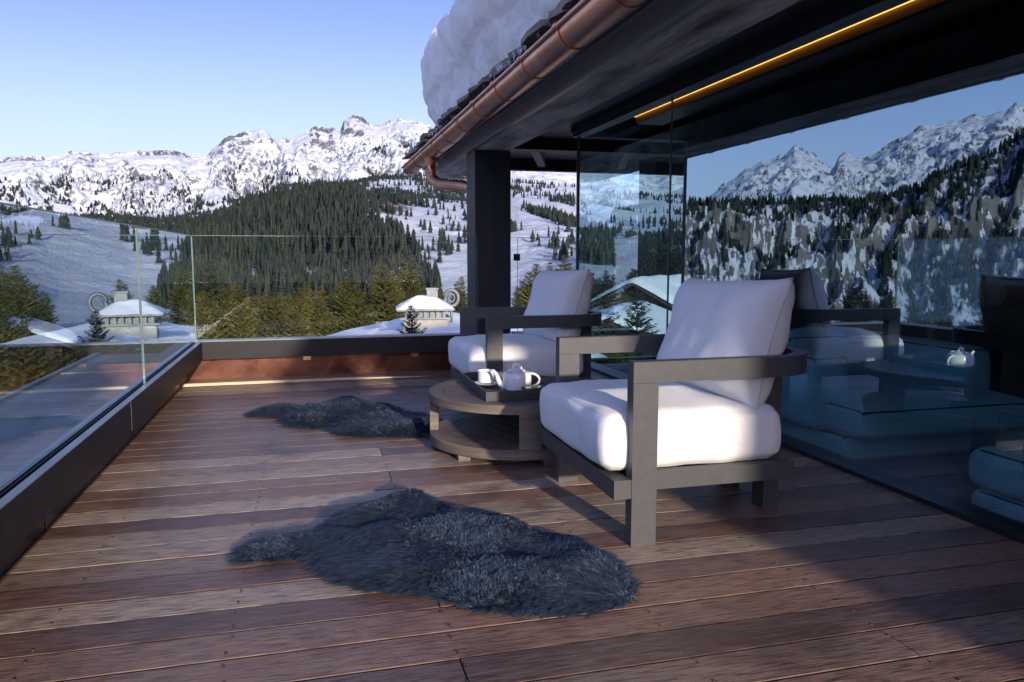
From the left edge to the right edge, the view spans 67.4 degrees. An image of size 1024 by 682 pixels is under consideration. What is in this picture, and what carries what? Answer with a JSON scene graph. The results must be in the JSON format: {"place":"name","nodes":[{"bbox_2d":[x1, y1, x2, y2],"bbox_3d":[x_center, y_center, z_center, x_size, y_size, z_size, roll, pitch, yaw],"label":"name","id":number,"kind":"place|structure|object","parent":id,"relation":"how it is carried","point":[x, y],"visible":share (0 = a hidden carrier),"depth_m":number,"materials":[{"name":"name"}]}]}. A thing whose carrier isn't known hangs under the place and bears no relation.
{"place":"outdoors","nodes":[
{"label":"outdoors","id":0,"kind":"place"},
{"bbox_2d":[0,0,454,158],"label":"sky","id":1,"kind":"structure","parent":0,"point":[99,76],"materials":[{"name":"blue"}]},
{"bbox_2d":[0,114,683,319],"bbox_3d":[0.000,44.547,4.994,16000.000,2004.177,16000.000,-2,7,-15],"label":"terrain","id":2,"kind":"structure","parent":0,"point":[320,152],"depth_m":3482.43,"materials":[{"name":"snow"}]},
{"bbox_2d":[0,267,9,309],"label":"conifer tree","id":3,"kind":"object","parent":2,"relation":"on","point":[6,277],"visible":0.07,"depth_m":113.62,"materials":[{"name":"green plant"}]},
{"bbox_2d":[0,281,12,391],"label":"conifer tree","id":4,"kind":"object","parent":2,"relation":"on","point":[4,321],"visible":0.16,"depth_m":44.85,"materials":[{"name":"green plant"}]},
{"bbox_2d":[0,331,12,395],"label":"conifer tree","id":5,"kind":"object","parent":2,"relation":"on","point":[9,368],"visible":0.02,"depth_m":28.54,"materials":[{"name":"green plant"}]},
{"bbox_2d":[0,334,12,392],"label":"conifer tree","id":6,"kind":"object","parent":2,"relation":"on","point":[1,376],"visible":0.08,"depth_m":33.39,"materials":[{"name":"green plant"}]},
{"bbox_2d":[194,276,204,304],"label":"conifer tree","id":7,"kind":"object","parent":2,"relation":"on","point":[195,286],"visible":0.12,"depth_m":121.48,"materials":[{"name":"green plant"}]},
{"bbox_2d":[195,295,209,335],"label":"conifer tree","id":8,"kind":"object","parent":2,"relation":"on","point":[196,307],"visible":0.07,"depth_m":57.32,"materials":[{"name":"green plant"}]},
{"bbox_2d":[195,291,210,328],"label":"conifer tree","id":9,"kind":"object","parent":2,"relation":"on","point":[204,296],"visible":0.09,"depth_m":92.56,"materials":[{"name":"green plant"}]},
{"bbox_2d":[0,176,416,267],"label":"hillside forest","id":10,"kind":"object","parent":2,"relation":"on","point":[277,221],"visible":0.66,"depth_m":734.58,"materials":[{"name":"plant"}]},
{"bbox_2d":[196,311,224,338],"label":"conifer tree","id":11,"kind":"object","parent":2,"relation":"on","point":[203,332],"visible":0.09,"depth_m":37.13,"materials":[{"name":"green plant"}]},
{"bbox_2d":[195,258,228,307],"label":"conifer tree","id":12,"kind":"object","parent":2,"relation":"on","point":[213,278],"visible":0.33,"depth_m":115.00,"materials":[{"name":"green plant"}]},
{"bbox_2d":[195,292,230,337],"bbox_3d":[-20.399,-0.205,51.641,3.880,6.693,3.786,0,6,-1],"label":"conifer tree","id":13,"kind":"object","parent":2,"relation":"on","point":[208,305],"visible":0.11,"depth_m":51.05,"materials":[{"name":"green plant"}]},
{"bbox_2d":[204,303,233,338],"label":"conifer tree","id":14,"kind":"object","parent":2,"relation":"on","point":[224,330],"visible":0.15,"depth_m":44.76,"materials":[{"name":"green plant"}]},
{"bbox_2d":[0,242,443,307],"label":"forest","id":15,"kind":"object","parent":2,"relation":"on","point":[275,273],"visible":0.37,"depth_m":549.64,"materials":[{"name":"plant"}]},
{"bbox_2d":[212,288,239,328],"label":"conifer tree","id":16,"kind":"object","parent":2,"relation":"on","point":[222,296],"visible":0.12,"depth_m":65.34,"materials":[{"name":"green plant"}]},
{"bbox_2d":[220,279,233,303],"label":"conifer tree","id":17,"kind":"object","parent":2,"relation":"on","point":[226,287],"visible":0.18,"depth_m":164.71,"materials":[{"name":"green plant"}]},
{"bbox_2d":[0,142,466,218],"bbox_3d":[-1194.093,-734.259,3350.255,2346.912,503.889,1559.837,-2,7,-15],"label":"alpine scrub","id":18,"kind":"object","parent":2,"relation":"on","point":[109,211],"visible":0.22,"depth_m":3187.80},
{"bbox_2d":[229,282,237,301],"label":"conifer tree","id":19,"kind":"object","parent":2,"relation":"on","point":[234,289],"visible":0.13,"depth_m":201.37,"materials":[{"name":"green plant"}]},
{"bbox_2d":[224,296,243,337],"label":"conifer tree","id":20,"kind":"object","parent":2,"relation":"on","point":[233,308],"visible":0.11,"depth_m":54.39,"materials":[{"name":"green plant"}]},
{"bbox_2d":[226,311,257,337],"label":"conifer tree","id":21,"kind":"object","parent":2,"relation":"on","point":[239,332],"visible":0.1,"depth_m":39.61,"materials":[{"name":"green plant"}]},
{"bbox_2d":[229,284,254,323],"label":"conifer tree","id":22,"kind":"object","parent":2,"relation":"on","point":[241,297],"visible":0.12,"depth_m":70.48,"materials":[{"name":"green plant"}]},
{"bbox_2d":[232,298,263,337],"bbox_3d":[-16.364,0.484,47.630,3.406,6.632,3.449,-5,8,-38],"label":"conifer tree","id":23,"kind":"object","parent":2,"relation":"on","point":[248,314],"visible":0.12,"depth_m":47.27,"materials":[{"name":"green plant"}]},
{"bbox_2d":[246,295,266,336],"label":"conifer tree","id":24,"kind":"object","parent":2,"relation":"on","point":[255,306],"visible":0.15,"depth_m":60.65,"materials":[{"name":"green plant"}]},
{"bbox_2d":[252,304,273,337],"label":"conifer tree","id":25,"kind":"object","parent":2,"relation":"on","point":[262,312],"visible":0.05,"depth_m":49.42,"materials":[{"name":"green plant"}]},
{"bbox_2d":[259,290,270,318],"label":"conifer tree","id":26,"kind":"object","parent":2,"relation":"on","point":[265,296],"visible":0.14,"depth_m":98.86,"materials":[{"name":"green plant"}]},
{"bbox_2d":[261,291,283,331],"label":"conifer tree","id":27,"kind":"object","parent":2,"relation":"on","point":[270,292],"visible":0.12,"depth_m":68.52,"materials":[{"name":"green plant"}]},
{"bbox_2d":[256,294,289,337],"bbox_3d":[-14.032,0.602,45.382,4.260,6.864,4.442,6,9,43],"label":"conifer tree","id":28,"kind":"object","parent":2,"relation":"on","point":[270,328],"visible":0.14,"depth_m":44.83,"materials":[{"name":"green plant"}]},
{"bbox_2d":[269,291,288,313],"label":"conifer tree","id":29,"kind":"object","parent":2,"relation":"on","point":[280,299],"visible":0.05,"depth_m":87.93,"materials":[{"name":"green plant"}]},
{"bbox_2d":[276,300,293,336],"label":"conifer tree","id":30,"kind":"object","parent":2,"relation":"on","point":[284,306],"visible":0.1,"depth_m":63.23,"materials":[{"name":"green plant"}]},
{"bbox_2d":[273,306,313,336],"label":"conifer tree","id":31,"kind":"object","parent":2,"relation":"on","point":[298,324],"visible":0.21,"depth_m":42.34,"materials":[{"name":"green plant"}]},
{"bbox_2d":[290,285,305,315],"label":"conifer tree","id":32,"kind":"object","parent":2,"relation":"on","point":[297,291],"visible":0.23,"depth_m":220.26,"materials":[{"name":"green plant"}]},
{"bbox_2d":[293,287,305,316],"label":"conifer tree","id":33,"kind":"object","parent":2,"relation":"on","point":[300,294],"visible":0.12,"depth_m":107.69,"materials":[{"name":"green plant"}]},
{"bbox_2d":[283,298,318,336],"bbox_3d":[-15.236,-0.128,54.188,4.169,6.184,4.348,-3,7,-23],"label":"conifer tree","id":34,"kind":"object","parent":2,"relation":"on","point":[299,310],"visible":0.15,"depth_m":53.92,"materials":[{"name":"green plant"}]},
{"bbox_2d":[300,281,315,307],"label":"conifer tree","id":35,"kind":"object","parent":2,"relation":"on","point":[305,287],"visible":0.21,"depth_m":244.15,"materials":[{"name":"green plant"}]},
{"bbox_2d":[302,289,322,331],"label":"conifer tree","id":36,"kind":"object","parent":2,"relation":"on","point":[309,309],"visible":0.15,"depth_m":66.55,"materials":[{"name":"green plant"}]},
{"bbox_2d":[306,297,338,335],"bbox_3d":[-14.638,-0.566,58.489,3.670,5.872,3.624,2,7,21],"label":"conifer tree","id":37,"kind":"object","parent":2,"relation":"on","point":[317,319],"visible":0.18,"depth_m":58.05,"materials":[{"name":"green plant"}]},
{"bbox_2d":[314,286,330,318],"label":"conifer tree","id":38,"kind":"object","parent":2,"relation":"on","point":[321,293],"visible":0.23,"depth_m":102.69,"materials":[{"name":"green plant"}]},
{"bbox_2d":[311,310,341,335],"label":"conifer tree","id":39,"kind":"object","parent":2,"relation":"on","point":[325,327],"visible":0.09,"depth_m":44.71,"materials":[{"name":"green plant"}]},
{"bbox_2d":[323,294,339,329],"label":"conifer tree","id":40,"kind":"object","parent":2,"relation":"on","point":[332,308],"visible":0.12,"depth_m":64.20,"materials":[{"name":"green plant"}]},
{"bbox_2d":[327,282,350,324],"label":"conifer tree","id":41,"kind":"object","parent":2,"relation":"on","point":[336,293],"visible":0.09,"depth_m":77.82,"materials":[{"name":"green plant"}]},
{"bbox_2d":[325,277,366,332],"bbox_3d":[-13.286,-1.454,60.642,4.694,7.614,4.501,5,8,37],"label":"conifer tree","id":42,"kind":"object","parent":2,"relation":"on","point":[344,304],"visible":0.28,"depth_m":60.36,"materials":[{"name":"green plant"}]},
{"bbox_2d":[336,302,370,331],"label":"conifer tree","id":43,"kind":"object","parent":2,"relation":"on","point":[354,321],"visible":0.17,"depth_m":50.87,"materials":[{"name":"green plant"}]},
{"bbox_2d":[343,268,365,299],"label":"conifer tree","id":44,"kind":"object","parent":2,"relation":"on","point":[349,275],"visible":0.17,"depth_m":134.90,"materials":[{"name":"green plant"}]},
{"bbox_2d":[342,284,368,330],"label":"conifer tree","id":45,"kind":"object","parent":2,"relation":"on","point":[357,295],"visible":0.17,"depth_m":70.36,"materials":[{"name":"green plant"}]},
{"bbox_2d":[357,304,379,325],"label":"conifer tree","id":46,"kind":"object","parent":2,"relation":"on","point":[370,314],"visible":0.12,"depth_m":56.99,"materials":[{"name":"green plant"}]},
{"bbox_2d":[362,286,375,306],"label":"conifer tree","id":47,"kind":"object","parent":2,"relation":"on","point":[369,297],"visible":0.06,"depth_m":94.20,"materials":[{"name":"green plant"}]},
{"bbox_2d":[61,172,682,233],"bbox_3d":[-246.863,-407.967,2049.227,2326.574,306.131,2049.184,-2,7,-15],"label":"valley woods","id":48,"kind":"object","parent":2,"relation":"on","point":[444,195],"visible":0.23,"depth_m":1946.99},
{"bbox_2d":[364,265,386,304],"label":"conifer tree","id":49,"kind":"object","parent":2,"relation":"on","point":[373,278],"visible":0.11,"depth_m":125.98,"materials":[{"name":"green plant"}]},
{"bbox_2d":[369,284,382,322],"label":"conifer tree","id":50,"kind":"object","parent":2,"relation":"on","point":[376,300],"visible":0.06,"depth_m":88.26,"materials":[{"name":"green plant"}]},
{"bbox_2d":[363,264,403,323],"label":"conifer tree","id":51,"kind":"object","parent":2,"relation":"on","point":[384,295],"visible":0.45,"depth_m":68.67,"materials":[{"name":"green plant"}]},
{"bbox_2d":[374,270,405,321],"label":"conifer tree","id":52,"kind":"object","parent":2,"relation":"on","point":[401,296],"visible":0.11,"depth_m":76.70,"materials":[{"name":"green plant"}]},
{"bbox_2d":[393,282,404,317],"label":"conifer tree","id":53,"kind":"object","parent":2,"relation":"on","point":[399,285],"visible":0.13,"depth_m":103.66,"materials":[{"name":"green plant"}]},
{"bbox_2d":[403,287,412,301],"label":"conifer tree","id":54,"kind":"object","parent":2,"relation":"on","point":[408,294],"visible":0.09,"depth_m":108.85,"materials":[{"name":"green plant"}]},
{"bbox_2d":[397,259,425,300],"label":"conifer tree","id":55,"kind":"object","parent":2,"relation":"on","point":[408,278],"visible":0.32,"depth_m":120.05,"materials":[{"name":"green plant"}]},
{"bbox_2d":[397,305,426,333],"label":"young spruce","id":56,"kind":"object","parent":2,"relation":"on","point":[412,330],"visible":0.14,"depth_m":15.37,"materials":[{"name":"green plant"}]},
{"bbox_2d":[448,283,466,312],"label":"conifer tree","id":57,"kind":"object","parent":2,"relation":"on","point":[457,307],"visible":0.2,"depth_m":91.55,"materials":[{"name":"green plant"}]},
{"bbox_2d":[451,275,466,312],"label":"conifer tree","id":58,"kind":"object","parent":2,"relation":"on","point":[463,294],"visible":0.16,"depth_m":99.40,"materials":[{"name":"green plant"}]},
{"bbox_2d":[327,287,605,357],"bbox_3d":[-3.084,1.385,34.227,15.240,7.757,10.200,-1,6,-9],"label":"neighbour chalet","id":59,"kind":"object","parent":2,"relation":"on","point":[430,307],"visible":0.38,"depth_m":30.48,"materials":[{"name":"white wood"}]},
{"bbox_2d":[511,288,521,306],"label":"conifer tree","id":60,"kind":"object","parent":2,"relation":"on","point":[514,301],"visible":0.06,"depth_m":87.82,"materials":[{"name":"green plant"}]},
{"bbox_2d":[355,187,681,273],"bbox_3d":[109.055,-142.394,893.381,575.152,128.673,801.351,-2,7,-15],"label":"slope trees","id":61,"kind":"object","parent":2,"relation":"on","point":[612,248],"visible":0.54,"depth_m":800.30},
{"bbox_2d":[511,280,530,306],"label":"conifer tree","id":62,"kind":"object","parent":2,"relation":"on","point":[521,290],"visible":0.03,"depth_m":75.72,"materials":[{"name":"green plant"}]},
{"bbox_2d":[516,272,533,305],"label":"conifer tree","id":63,"kind":"object","parent":2,"relation":"on","point":[527,289],"visible":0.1,"depth_m":69.62,"materials":[{"name":"green plant"}]},
{"bbox_2d":[526,264,543,288],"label":"conifer tree","id":64,"kind":"object","parent":2,"relation":"on","point":[536,266],"visible":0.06,"depth_m":77.50,"materials":[{"name":"green plant"}]},
{"bbox_2d":[555,255,570,270],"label":"conifer tree","id":65,"kind":"object","parent":2,"relation":"on","point":[565,265],"visible":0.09,"depth_m":104.02,"materials":[{"name":"green plant"}]},
{"bbox_2d":[596,278,605,294],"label":"conifer tree","id":66,"kind":"object","parent":2,"relation":"on","point":[598,286],"visible":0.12,"depth_m":87.10,"materials":[{"name":"green plant"}]},
{"bbox_2d":[596,270,610,291],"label":"conifer tree","id":67,"kind":"object","parent":2,"relation":"on","point":[606,285],"visible":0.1,"depth_m":98.77,"materials":[{"name":"green plant"}]},
{"bbox_2d":[597,294,634,356],"bbox_3d":[4.242,1.347,36.139,4.862,7.459,4.876,3,7,24],"label":"conifer tree","id":68,"kind":"object","parent":2,"relation":"on","point":[606,315],"visible":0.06,"depth_m":35.60,"materials":[{"name":"green plant"}]},
{"bbox_2d":[608,268,627,289],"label":"conifer tree","id":69,"kind":"object","parent":2,"relation":"on","point":[616,279],"visible":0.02,"depth_m":82.85,"materials":[{"name":"green plant"}]},
{"bbox_2d":[608,255,634,288],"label":"conifer tree","id":70,"kind":"object","parent":2,"relation":"on","point":[623,272],"visible":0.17,"depth_m":78.68,"materials":[{"name":"green plant"}]},
{"bbox_2d":[610,249,639,281],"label":"conifer tree","id":71,"kind":"object","parent":2,"relation":"on","point":[630,254],"visible":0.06,"depth_m":84.20,"materials":[{"name":"green plant"}]},
{"bbox_2d":[620,244,644,281],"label":"conifer tree","id":72,"kind":"object","parent":2,"relation":"on","point":[636,248],"visible":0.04,"depth_m":89.98,"materials":[{"name":"green plant"}]},
{"bbox_2d":[598,301,671,355],"bbox_3d":[7.275,0.937,49.883,11.240,6.811,10.200,3,7,25],"label":"neighbour chalet","id":73,"kind":"object","parent":2,"relation":"on","point":[657,313],"visible":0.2,"depth_m":46.79,"materials":[{"name":"white wood"}]},
{"bbox_2d":[613,289,660,356],"bbox_3d":[5.997,1.208,37.668,5.654,7.624,5.422,4,8,33],"label":"conifer tree","id":74,"kind":"object","parent":2,"relation":"on","point":[637,323],"visible":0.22,"depth_m":37.31,"materials":[{"name":"green plant"}]},
{"bbox_2d":[597,274,680,310],"bbox_3d":[12.758,-2.214,64.913,10.240,6.810,10.200,5,8,40],"label":"neighbour chalet","id":75,"kind":"object","parent":2,"relation":"on","point":[653,287],"visible":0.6,"depth_m":61.33,"materials":[{"name":"white wood"}]},
{"bbox_2d":[627,242,660,278],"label":"conifer tree","id":76,"kind":"object","parent":2,"relation":"on","point":[642,267],"visible":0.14,"depth_m":80.23,"materials":[{"name":"green plant"}]},
{"bbox_2d":[637,240,664,275],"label":"conifer tree","id":77,"kind":"object","parent":2,"relation":"on","point":[649,245],"visible":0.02,"depth_m":87.83,"materials":[{"name":"green plant"}]},
{"bbox_2d":[636,242,670,275],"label":"conifer tree","id":78,"kind":"object","parent":2,"relation":"on","point":[658,269],"visible":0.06,"depth_m":81.85,"materials":[{"name":"green plant"}]},
{"bbox_2d":[650,238,678,265],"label":"conifer tree","id":79,"kind":"object","parent":2,"relation":"on","point":[661,247],"visible":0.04,"depth_m":92.23,"materials":[{"name":"green plant"}]},
{"bbox_2d":[657,245,680,274],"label":"conifer tree","id":80,"kind":"object","parent":2,"relation":"on","point":[671,267],"visible":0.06,"depth_m":85.55,"materials":[{"name":"green plant"}]},
{"bbox_2d":[664,246,679,273],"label":"conifer tree","id":81,"kind":"object","parent":2,"relation":"on","point":[674,252],"visible":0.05,"depth_m":89.34,"materials":[{"name":"green plant"}]},
{"bbox_2d":[670,253,681,274],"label":"conifer tree","id":82,"kind":"object","parent":2,"relation":"on","point":[678,258],"visible":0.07,"depth_m":87.38,"materials":[{"name":"green plant"}]},
{"bbox_2d":[401,0,1023,543],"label":"glazed chalet","id":83,"kind":"object","parent":2,"relation":"on","point":[801,142],"visible":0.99,"depth_m":6.83,"materials":[{"name":"black wood"}]},
{"bbox_2d":[421,0,579,145],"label":"roof snow","id":84,"kind":"structure","parent":83,"relation":"on","point":[470,43],"depth_m":5.58,"materials":[{"name":"snow"}]},
{"bbox_2d":[511,237,584,333],"bbox_3d":[0.330,-0.407,6.865,0.670,1.029,0.186,-2,7,-15],"label":"glass balustrade","id":85,"kind":"object","parent":83,"relation":"attached to","point":[516,257],"visible":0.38,"depth_m":6.72,"materials":[{"name":"clear glass"}]},
{"bbox_2d":[577,128,601,366],"label":"window pane","id":86,"kind":"structure","parent":83,"relation":"in","point":[589,145],"depth_m":6.82,"materials":[{"name":"clear glass"}]},
{"bbox_2d":[666,97,672,329],"label":"window pane","id":87,"kind":"structure","parent":83,"relation":"in","point":[671,133],"depth_m":5.31,"materials":[{"name":"clear glass"}]},
{"bbox_2d":[847,230,925,336],"bbox_3d":[3.443,-0.307,7.136,0.660,1.420,0.660,-2,7,-15],"label":"floor lamp","id":88,"kind":"object","parent":83,"relation":"on","point":[885,241],"visible":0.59,"depth_m":6.85,"materials":[{"name":"black metal"}]},
{"bbox_2d":[781,327,1023,458],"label":"sofa","id":89,"kind":"object","parent":83,"relation":"on","point":[860,397],"visible":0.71,"depth_m":4.47,"materials":[{"name":"fabric"}]},
{"bbox_2d":[890,302,1023,363],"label":"console table","id":90,"kind":"object","parent":83,"relation":"on","point":[934,311],"visible":0.42,"depth_m":6.00,"materials":[{"name":"black paint"}]},
{"bbox_2d":[969,443,1023,522],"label":"ottoman","id":91,"kind":"object","parent":83,"relation":"on","point":[996,473],"visible":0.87,"depth_m":3.32,"materials":[{"name":"fabric"}]},
{"bbox_2d":[948,277,985,306],"bbox_3d":[3.597,-0.390,6.069,0.177,0.220,0.170,-2,7,-15],"label":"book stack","id":92,"kind":"object","parent":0,"point":[964,291],"visible":1,"depth_m":6.00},
{"bbox_2d":[984,275,1007,304],"bbox_3d":[3.863,-0.410,6.164,0.200,0.240,0.200,-2,7,-15],"label":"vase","id":93,"kind":"object","parent":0,"point":[996,290],"visible":0.86,"depth_m":6.10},
{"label":"deck base","id":94,"kind":"structure","parent":0,"visible":0},
{"bbox_2d":[0,370,1023,681],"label":"terrace deck","id":95,"kind":"structure","parent":94,"relation":"on","point":[120,570],"depth_m":2.37,"materials":[{"name":"brown wood"}]},
{"bbox_2d":[0,202,202,577],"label":"glass balustrade","id":96,"kind":"object","parent":95,"relation":"on","point":[107,358],"visible":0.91,"depth_m":3.01,"materials":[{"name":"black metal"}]},
{"bbox_2d":[181,376,425,386],"bbox_3d":[-1.600,0.309,6.086,1.901,0.022,0.024,-2,7,-16],"label":"edge batten","id":97,"kind":"object","parent":95,"relation":"on","point":[261,382],"visible":1,"depth_m":6.02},
{"bbox_2d":[188,235,477,379],"bbox_3d":[-1.395,-0.279,6.418,2.600,1.184,0.186,-2,7,-15],"label":"glass balustrade","id":98,"kind":"object","parent":95,"relation":"on","point":[270,356],"visible":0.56,"depth_m":6.38,"materials":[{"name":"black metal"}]},
{"bbox_2d":[239,395,443,437],"bbox_3d":[-0.972,0.445,4.612,0.903,0.086,1.414,-6,8,-41],"label":"sheepskin rug","id":99,"kind":"object","parent":95,"relation":"on","point":[348,416],"visible":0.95,"depth_m":4.51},
{"bbox_2d":[222,486,642,620],"bbox_3d":[-0.224,0.679,2.520,1.310,0.087,0.942,5,8,37],"label":"sheepskin rug","id":100,"kind":"object","parent":95,"relation":"on","point":[420,542],"visible":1,"depth_m":2.42,"materials":[{"name":"fur"}]},
{"bbox_2d":[429,375,580,465],"bbox_3d":[0.032,0.400,4.073,0.940,0.298,0.940,-2,7,-15],"label":"coffee table","id":101,"kind":"object","parent":95,"relation":"on","point":[509,430],"visible":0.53,"depth_m":3.76,"materials":[{"name":"grey wood"}]},
{"bbox_2d":[460,370,548,401],"bbox_3d":[-0.032,0.228,4.057,0.370,0.045,0.660,-2,7,-15],"label":"serving tray","id":102,"kind":"object","parent":101,"relation":"on","point":[495,393],"visible":0.46,"depth_m":3.77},
{"bbox_2d":[475,369,498,385],"bbox_3d":[-0.136,0.193,4.077,0.140,0.075,0.140,-2,7,-15],"label":"teacup","id":103,"kind":"object","parent":102,"relation":"on","point":[486,377],"visible":0.8,"depth_m":4.04,"materials":[{"name":"white ceramic"}]},
{"bbox_2d":[492,363,539,390],"bbox_3d":[0.022,0.182,3.976,0.217,0.138,0.151,4,7,30],"label":"teapot","id":104,"kind":"object","parent":102,"relation":"on","point":[513,379],"visible":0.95,"depth_m":3.93,"materials":[{"name":"white ceramic"}]},
{"bbox_2d":[521,385,544,389],"bbox_3d":[0.112,0.248,3.848,0.114,0.036,0.074,-2,7,-19],"label":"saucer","id":105,"kind":"object","parent":102,"relation":"on","point":[535,387],"visible":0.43,"depth_m":3.83,"materials":[{"name":"white ceramic"}]},
{"bbox_2d":[448,269,601,379],"bbox_3d":[0.078,-0.013,4.966,0.880,0.919,0.840,-2,7,-15],"label":"lounge chair","id":106,"kind":"object","parent":95,"relation":"on","point":[559,303],"visible":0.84,"depth_m":4.70,"materials":[{"name":"fabric"}]},
{"bbox_2d":[540,277,807,546],"bbox_3d":[0.629,0.199,3.080,0.880,0.919,0.840,-2,7,-15],"label":"lounge chair","id":107,"kind":"object","parent":95,"relation":"on","point":[697,402],"visible":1,"depth_m":2.79,"materials":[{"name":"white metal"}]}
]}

